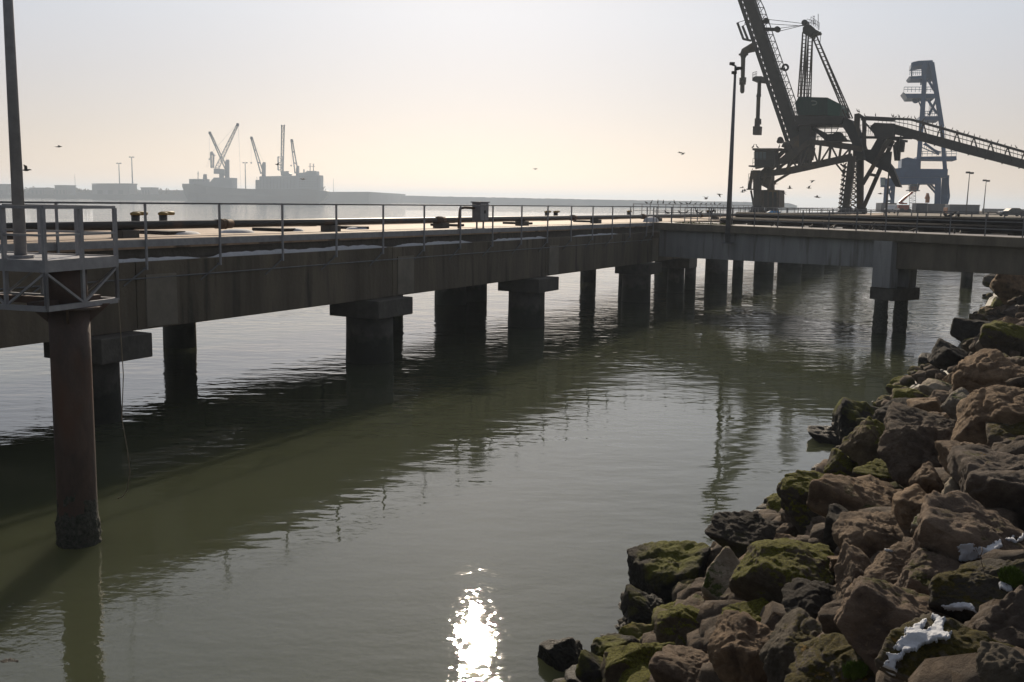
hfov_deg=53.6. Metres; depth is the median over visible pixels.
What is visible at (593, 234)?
snow strip
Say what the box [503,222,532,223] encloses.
timber sleeper
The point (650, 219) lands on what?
snow heap
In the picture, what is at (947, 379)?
boulder
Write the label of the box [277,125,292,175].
harbour crane
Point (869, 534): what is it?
boulder
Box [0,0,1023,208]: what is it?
sky
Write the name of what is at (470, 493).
water
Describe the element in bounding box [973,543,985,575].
twig
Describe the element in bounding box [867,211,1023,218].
quay ground
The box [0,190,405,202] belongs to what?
quay
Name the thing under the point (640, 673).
boulder
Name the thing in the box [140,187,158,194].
shed
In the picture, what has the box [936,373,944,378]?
boulder
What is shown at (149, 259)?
snow strip
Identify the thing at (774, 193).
panel door
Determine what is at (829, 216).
railing
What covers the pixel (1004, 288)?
boulder
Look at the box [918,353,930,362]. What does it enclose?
boulder
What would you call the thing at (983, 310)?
boulder
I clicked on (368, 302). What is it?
jetty
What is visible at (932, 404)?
boulder
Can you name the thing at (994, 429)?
boulder
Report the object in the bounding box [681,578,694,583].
boulder
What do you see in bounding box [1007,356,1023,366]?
boulder
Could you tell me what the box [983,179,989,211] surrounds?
lamp mast
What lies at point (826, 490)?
boulder
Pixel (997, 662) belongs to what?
boulder
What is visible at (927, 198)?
excavator
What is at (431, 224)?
timber sleeper
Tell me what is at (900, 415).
boulder
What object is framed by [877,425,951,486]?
boulder
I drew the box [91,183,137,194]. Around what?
shed
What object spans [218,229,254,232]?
snow heap
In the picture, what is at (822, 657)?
boulder
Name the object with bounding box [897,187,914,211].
cherry picker
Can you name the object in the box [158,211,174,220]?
mooring bollard
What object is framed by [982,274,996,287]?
boulder
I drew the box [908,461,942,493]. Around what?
boulder
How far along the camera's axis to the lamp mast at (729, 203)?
59.08 m
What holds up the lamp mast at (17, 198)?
on the lamp platform
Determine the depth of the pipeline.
37.20 m
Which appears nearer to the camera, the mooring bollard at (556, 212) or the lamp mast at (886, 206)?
the mooring bollard at (556, 212)
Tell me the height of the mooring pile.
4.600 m
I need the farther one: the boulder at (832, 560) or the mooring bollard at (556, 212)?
the mooring bollard at (556, 212)
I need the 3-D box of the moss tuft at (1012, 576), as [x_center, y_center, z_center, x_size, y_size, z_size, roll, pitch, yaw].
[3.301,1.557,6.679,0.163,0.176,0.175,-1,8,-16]
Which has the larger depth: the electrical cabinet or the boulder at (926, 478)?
the electrical cabinet
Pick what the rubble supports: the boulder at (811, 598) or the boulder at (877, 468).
the boulder at (811, 598)
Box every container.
[876,203,896,211]
[912,203,927,211]
[927,204,944,212]
[945,204,979,212]
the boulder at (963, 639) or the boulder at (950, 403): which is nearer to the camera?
the boulder at (963, 639)
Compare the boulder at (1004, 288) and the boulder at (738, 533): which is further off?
the boulder at (1004, 288)
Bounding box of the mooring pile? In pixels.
[960,272,972,287]
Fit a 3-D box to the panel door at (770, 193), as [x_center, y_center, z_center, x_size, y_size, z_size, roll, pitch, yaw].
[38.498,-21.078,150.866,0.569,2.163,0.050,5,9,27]
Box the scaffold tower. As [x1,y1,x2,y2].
[906,183,919,209]
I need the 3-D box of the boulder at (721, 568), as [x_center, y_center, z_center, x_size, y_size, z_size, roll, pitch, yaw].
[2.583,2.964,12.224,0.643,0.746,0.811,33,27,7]
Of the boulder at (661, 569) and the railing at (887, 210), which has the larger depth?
the railing at (887, 210)
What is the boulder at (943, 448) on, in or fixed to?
on the shore ground at (990, 300)
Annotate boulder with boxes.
[0,658,18,662]
[537,637,582,671]
[565,664,579,681]
[575,649,602,681]
[590,632,638,657]
[600,642,675,681]
[618,664,650,681]
[619,622,652,638]
[620,584,666,625]
[627,540,710,603]
[648,644,708,681]
[651,601,675,623]
[654,603,699,645]
[680,593,705,609]
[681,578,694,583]
[689,577,704,595]
[701,546,739,599]
[705,510,779,558]
[707,610,772,681]
[720,593,729,599]
[721,598,768,621]
[728,538,835,602]
[759,607,822,681]
[766,493,781,512]
[773,533,793,539]
[775,522,799,536]
[776,470,823,534]
[781,577,835,618]
[784,633,875,681]
[806,473,902,517]
[807,425,840,444]
[815,459,827,473]
[818,587,847,633]
[823,448,857,476]
[823,503,848,549]
[827,555,838,571]
[831,397,880,443]
[832,511,912,558]
[834,541,872,598]
[834,576,963,675]
[840,427,853,436]
[841,416,884,465]
[852,458,907,487]
[855,418,872,425]
[864,538,912,583]
[873,398,909,423]
[875,612,1014,681]
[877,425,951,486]
[878,401,956,446]
[886,384,908,394]
[889,376,911,386]
[891,388,928,399]
[891,483,925,530]
[893,548,961,595]
[906,397,942,412]
[907,370,917,375]
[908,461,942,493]
[910,490,1023,563]
[910,514,918,536]
[915,377,926,383]
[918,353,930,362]
[919,378,951,395]
[927,338,968,370]
[928,389,951,402]
[928,558,1023,622]
[935,440,990,475]
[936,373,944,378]
[940,387,969,419]
[941,477,959,494]
[943,372,951,383]
[947,444,1023,518]
[950,317,990,342]
[951,348,1023,392]
[951,384,1023,444]
[960,338,970,348]
[962,338,972,352]
[969,313,987,320]
[969,337,978,352]
[972,585,1023,648]
[975,339,983,350]
[975,640,1023,681]
[978,307,993,314]
[979,320,1023,356]
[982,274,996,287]
[985,422,1023,440]
[989,274,1023,304]
[991,296,1003,307]
[992,304,1011,317]
[997,316,1022,323]
[1003,306,1018,317]
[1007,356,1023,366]
[1009,350,1020,356]
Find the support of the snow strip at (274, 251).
on the jetty
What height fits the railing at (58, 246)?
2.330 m
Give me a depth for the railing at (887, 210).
56.46 m
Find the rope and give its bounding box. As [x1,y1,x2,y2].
[117,299,129,498]
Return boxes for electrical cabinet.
[457,201,489,227]
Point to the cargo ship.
(309, 188)
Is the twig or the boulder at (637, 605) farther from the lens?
the boulder at (637, 605)
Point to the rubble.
(957, 668)
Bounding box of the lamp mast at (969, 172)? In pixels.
[964,171,973,214]
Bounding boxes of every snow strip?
[119,256,195,262]
[212,245,381,256]
[394,240,470,246]
[494,236,544,240]
[572,233,614,236]
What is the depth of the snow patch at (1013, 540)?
7.72 m
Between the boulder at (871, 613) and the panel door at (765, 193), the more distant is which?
the panel door at (765, 193)
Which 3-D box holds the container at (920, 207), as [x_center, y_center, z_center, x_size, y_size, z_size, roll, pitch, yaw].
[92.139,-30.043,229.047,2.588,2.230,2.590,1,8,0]
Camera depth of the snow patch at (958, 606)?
6.66 m
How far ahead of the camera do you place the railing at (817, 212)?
78.39 m
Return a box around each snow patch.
[880,613,951,675]
[941,602,976,612]
[957,539,1002,561]
[998,581,1012,591]
[1005,533,1023,542]
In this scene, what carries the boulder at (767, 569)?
on the shore ground at (990, 300)
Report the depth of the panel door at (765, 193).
151.19 m
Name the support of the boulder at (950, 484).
on the boulder at (987, 478)
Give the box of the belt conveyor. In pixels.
[853,113,1023,168]
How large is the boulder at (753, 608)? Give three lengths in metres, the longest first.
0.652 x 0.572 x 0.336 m
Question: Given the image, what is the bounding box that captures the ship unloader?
[880,60,956,203]
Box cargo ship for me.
[182,132,329,202]
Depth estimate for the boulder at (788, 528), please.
14.43 m
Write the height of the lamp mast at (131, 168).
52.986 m
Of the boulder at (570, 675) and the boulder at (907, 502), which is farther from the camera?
the boulder at (570, 675)
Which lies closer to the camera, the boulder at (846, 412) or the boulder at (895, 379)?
the boulder at (846, 412)
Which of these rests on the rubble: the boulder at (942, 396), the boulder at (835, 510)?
the boulder at (835, 510)
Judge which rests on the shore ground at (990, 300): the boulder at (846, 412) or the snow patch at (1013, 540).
the boulder at (846, 412)
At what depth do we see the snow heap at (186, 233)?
33.08 m
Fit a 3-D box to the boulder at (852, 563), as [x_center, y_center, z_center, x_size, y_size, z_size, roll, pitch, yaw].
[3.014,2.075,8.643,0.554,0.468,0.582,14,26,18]
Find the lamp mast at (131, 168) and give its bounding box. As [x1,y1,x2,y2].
[129,157,133,183]
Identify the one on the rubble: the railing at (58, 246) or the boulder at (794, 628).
the boulder at (794, 628)
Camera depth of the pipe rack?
54.17 m
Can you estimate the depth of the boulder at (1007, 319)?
26.87 m
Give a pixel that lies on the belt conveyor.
(943, 142)
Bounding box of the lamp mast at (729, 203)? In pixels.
[721,62,741,242]
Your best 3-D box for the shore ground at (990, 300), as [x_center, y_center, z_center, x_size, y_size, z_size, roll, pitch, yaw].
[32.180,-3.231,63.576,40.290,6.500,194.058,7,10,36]
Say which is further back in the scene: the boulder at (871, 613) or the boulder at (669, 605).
the boulder at (669, 605)
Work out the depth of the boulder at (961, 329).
31.77 m
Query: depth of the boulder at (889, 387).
30.76 m
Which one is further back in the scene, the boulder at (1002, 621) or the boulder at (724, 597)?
the boulder at (724, 597)
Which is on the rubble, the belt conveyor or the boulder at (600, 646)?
the boulder at (600, 646)
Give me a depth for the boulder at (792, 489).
13.75 m
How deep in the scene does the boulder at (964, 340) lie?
31.40 m
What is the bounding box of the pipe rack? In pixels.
[720,212,1023,235]
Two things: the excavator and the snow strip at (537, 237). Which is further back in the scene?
the excavator
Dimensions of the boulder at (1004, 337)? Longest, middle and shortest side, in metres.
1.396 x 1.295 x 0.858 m
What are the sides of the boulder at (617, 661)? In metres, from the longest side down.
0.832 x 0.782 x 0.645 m
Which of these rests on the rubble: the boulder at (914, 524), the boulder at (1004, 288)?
the boulder at (914, 524)
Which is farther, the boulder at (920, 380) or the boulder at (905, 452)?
the boulder at (920, 380)
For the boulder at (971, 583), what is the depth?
6.77 m
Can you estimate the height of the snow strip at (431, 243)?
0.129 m
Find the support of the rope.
hanging from the lamp platform
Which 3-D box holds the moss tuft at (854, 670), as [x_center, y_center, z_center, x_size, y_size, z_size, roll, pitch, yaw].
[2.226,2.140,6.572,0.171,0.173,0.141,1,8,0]
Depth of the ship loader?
147.35 m
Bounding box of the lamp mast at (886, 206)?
[885,174,888,215]
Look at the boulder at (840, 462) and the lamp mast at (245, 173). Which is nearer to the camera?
the boulder at (840, 462)
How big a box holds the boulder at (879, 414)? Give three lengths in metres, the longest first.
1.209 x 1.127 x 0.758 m
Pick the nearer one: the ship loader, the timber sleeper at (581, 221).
the timber sleeper at (581, 221)
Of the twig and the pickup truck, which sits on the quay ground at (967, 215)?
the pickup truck
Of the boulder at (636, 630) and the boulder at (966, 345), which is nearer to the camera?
the boulder at (636, 630)
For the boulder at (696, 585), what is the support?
on the shore ground at (990, 300)
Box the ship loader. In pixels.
[736,0,904,213]
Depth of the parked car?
173.56 m
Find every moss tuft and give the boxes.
[842,659,868,680]
[997,564,1023,587]
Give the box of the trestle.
[649,222,1023,332]
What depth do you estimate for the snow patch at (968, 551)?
7.58 m
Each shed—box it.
[0,184,10,194]
[29,188,53,194]
[54,185,75,194]
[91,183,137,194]
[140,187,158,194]
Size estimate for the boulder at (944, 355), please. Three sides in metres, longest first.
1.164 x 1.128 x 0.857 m
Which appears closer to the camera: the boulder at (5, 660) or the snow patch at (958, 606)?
the snow patch at (958, 606)
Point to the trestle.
(896, 260)
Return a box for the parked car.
[996,208,1023,216]
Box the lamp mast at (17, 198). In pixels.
[3,0,34,257]
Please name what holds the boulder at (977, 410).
on the shore ground at (990, 300)
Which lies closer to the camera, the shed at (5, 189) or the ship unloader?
the ship unloader
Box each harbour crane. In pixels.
[207,123,240,179]
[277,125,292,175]
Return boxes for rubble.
[553,293,1023,681]
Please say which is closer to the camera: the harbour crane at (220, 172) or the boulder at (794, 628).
the boulder at (794, 628)
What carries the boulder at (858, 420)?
on the shore ground at (990, 300)
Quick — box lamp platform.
[0,204,119,548]
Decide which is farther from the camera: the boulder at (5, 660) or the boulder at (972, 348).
the boulder at (972, 348)
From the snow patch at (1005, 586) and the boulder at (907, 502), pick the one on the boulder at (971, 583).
the snow patch at (1005, 586)
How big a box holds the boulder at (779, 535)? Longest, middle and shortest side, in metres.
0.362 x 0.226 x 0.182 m
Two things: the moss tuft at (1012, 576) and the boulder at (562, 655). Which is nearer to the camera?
the moss tuft at (1012, 576)
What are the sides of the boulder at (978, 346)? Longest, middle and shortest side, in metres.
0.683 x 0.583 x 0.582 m
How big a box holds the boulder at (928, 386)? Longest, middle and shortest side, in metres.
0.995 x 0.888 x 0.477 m
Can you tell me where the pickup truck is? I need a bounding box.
[884,204,899,212]
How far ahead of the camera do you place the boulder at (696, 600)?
11.92 m
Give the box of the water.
[0,197,992,681]
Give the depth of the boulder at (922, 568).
7.55 m
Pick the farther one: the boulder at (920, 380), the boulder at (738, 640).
the boulder at (920, 380)
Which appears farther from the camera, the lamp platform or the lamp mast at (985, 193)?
the lamp mast at (985, 193)
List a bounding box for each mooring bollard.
[130,211,147,220]
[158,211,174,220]
[553,210,559,215]
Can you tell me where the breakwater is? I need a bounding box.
[400,195,796,208]
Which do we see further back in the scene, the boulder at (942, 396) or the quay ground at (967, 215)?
the quay ground at (967, 215)
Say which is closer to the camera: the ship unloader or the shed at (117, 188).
the ship unloader
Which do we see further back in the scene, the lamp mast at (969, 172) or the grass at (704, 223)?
the lamp mast at (969, 172)
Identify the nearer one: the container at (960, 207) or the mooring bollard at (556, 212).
the mooring bollard at (556, 212)
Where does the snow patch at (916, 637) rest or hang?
on the boulder at (963, 639)
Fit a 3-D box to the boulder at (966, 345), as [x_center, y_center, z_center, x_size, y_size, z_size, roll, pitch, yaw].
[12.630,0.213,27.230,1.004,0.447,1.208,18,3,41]
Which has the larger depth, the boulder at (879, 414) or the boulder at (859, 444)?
the boulder at (879, 414)
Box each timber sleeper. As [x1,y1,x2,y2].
[139,230,184,234]
[252,227,295,230]
[341,225,368,228]
[430,223,463,225]
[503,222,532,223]
[573,220,589,221]
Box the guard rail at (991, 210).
[982,209,1023,211]
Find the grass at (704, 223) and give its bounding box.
[675,221,734,224]
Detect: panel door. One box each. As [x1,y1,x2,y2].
[764,192,766,206]
[769,192,771,206]
[773,192,776,206]
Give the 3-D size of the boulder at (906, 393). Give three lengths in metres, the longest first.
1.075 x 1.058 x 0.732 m
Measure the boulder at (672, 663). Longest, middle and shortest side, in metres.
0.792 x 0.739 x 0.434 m
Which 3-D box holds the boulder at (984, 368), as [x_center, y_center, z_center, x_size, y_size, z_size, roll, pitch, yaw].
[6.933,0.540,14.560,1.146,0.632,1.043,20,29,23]
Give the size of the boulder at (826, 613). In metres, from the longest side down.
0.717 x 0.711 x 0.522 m
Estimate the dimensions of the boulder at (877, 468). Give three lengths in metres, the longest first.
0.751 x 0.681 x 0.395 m
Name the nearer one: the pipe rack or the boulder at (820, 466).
the boulder at (820, 466)
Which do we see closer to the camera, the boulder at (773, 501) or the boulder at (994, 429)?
the boulder at (994, 429)
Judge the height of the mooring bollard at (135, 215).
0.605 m
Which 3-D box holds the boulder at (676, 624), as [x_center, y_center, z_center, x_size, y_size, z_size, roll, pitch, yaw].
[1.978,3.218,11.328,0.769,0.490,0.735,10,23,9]
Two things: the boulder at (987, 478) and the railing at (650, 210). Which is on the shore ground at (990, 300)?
the boulder at (987, 478)
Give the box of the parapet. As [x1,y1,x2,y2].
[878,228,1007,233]
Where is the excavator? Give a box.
[924,193,929,202]
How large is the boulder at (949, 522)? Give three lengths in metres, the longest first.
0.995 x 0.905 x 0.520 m
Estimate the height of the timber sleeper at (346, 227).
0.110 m
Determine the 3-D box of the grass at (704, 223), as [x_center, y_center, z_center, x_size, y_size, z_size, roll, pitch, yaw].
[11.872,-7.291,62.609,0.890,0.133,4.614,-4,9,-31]
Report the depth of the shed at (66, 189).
1406.39 m
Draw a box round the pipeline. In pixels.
[6,212,861,237]
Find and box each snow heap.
[175,231,199,234]
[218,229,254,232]
[643,217,658,221]
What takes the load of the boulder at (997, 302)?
on the shore ground at (990, 300)
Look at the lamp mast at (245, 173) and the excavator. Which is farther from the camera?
the lamp mast at (245, 173)
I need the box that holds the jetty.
[0,214,900,424]
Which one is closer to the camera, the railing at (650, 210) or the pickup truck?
the railing at (650, 210)
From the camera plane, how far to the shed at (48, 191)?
1406.49 m
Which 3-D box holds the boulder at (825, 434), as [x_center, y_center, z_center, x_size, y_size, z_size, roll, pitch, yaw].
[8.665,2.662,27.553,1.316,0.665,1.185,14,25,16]
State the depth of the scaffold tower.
258.27 m
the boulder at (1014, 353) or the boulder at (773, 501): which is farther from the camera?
the boulder at (1014, 353)
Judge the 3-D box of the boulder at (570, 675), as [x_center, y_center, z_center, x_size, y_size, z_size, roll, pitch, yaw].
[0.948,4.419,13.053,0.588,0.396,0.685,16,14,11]
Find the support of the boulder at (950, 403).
on the rubble
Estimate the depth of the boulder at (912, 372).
32.30 m
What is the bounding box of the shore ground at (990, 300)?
[830,292,1023,552]
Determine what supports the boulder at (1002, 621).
on the shore ground at (990, 300)
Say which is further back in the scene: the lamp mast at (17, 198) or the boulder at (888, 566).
the lamp mast at (17, 198)
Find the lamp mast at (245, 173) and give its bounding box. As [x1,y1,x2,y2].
[242,162,247,188]
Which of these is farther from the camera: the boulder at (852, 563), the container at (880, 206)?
the container at (880, 206)
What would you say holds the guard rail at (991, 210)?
on the quay ground at (967, 215)
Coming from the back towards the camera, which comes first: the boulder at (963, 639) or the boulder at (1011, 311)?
the boulder at (1011, 311)
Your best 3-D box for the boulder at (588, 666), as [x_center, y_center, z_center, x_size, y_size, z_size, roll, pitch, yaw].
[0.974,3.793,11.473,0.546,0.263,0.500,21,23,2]
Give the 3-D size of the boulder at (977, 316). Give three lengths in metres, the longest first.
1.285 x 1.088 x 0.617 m
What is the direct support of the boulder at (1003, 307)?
on the shore ground at (990, 300)
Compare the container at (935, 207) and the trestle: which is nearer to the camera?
the trestle
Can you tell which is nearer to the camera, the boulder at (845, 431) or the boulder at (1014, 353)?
the boulder at (1014, 353)
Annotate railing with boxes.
[0,201,654,292]
[633,204,752,213]
[655,206,1023,237]
[656,207,853,221]
[745,207,1023,225]
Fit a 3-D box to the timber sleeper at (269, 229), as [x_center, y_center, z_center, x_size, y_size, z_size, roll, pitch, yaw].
[-8.935,-4.190,38.014,1.500,0.110,0.700,5,9,26]
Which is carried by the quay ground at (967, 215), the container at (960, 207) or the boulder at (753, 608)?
the container at (960, 207)
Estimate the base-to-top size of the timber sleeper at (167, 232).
0.110 m

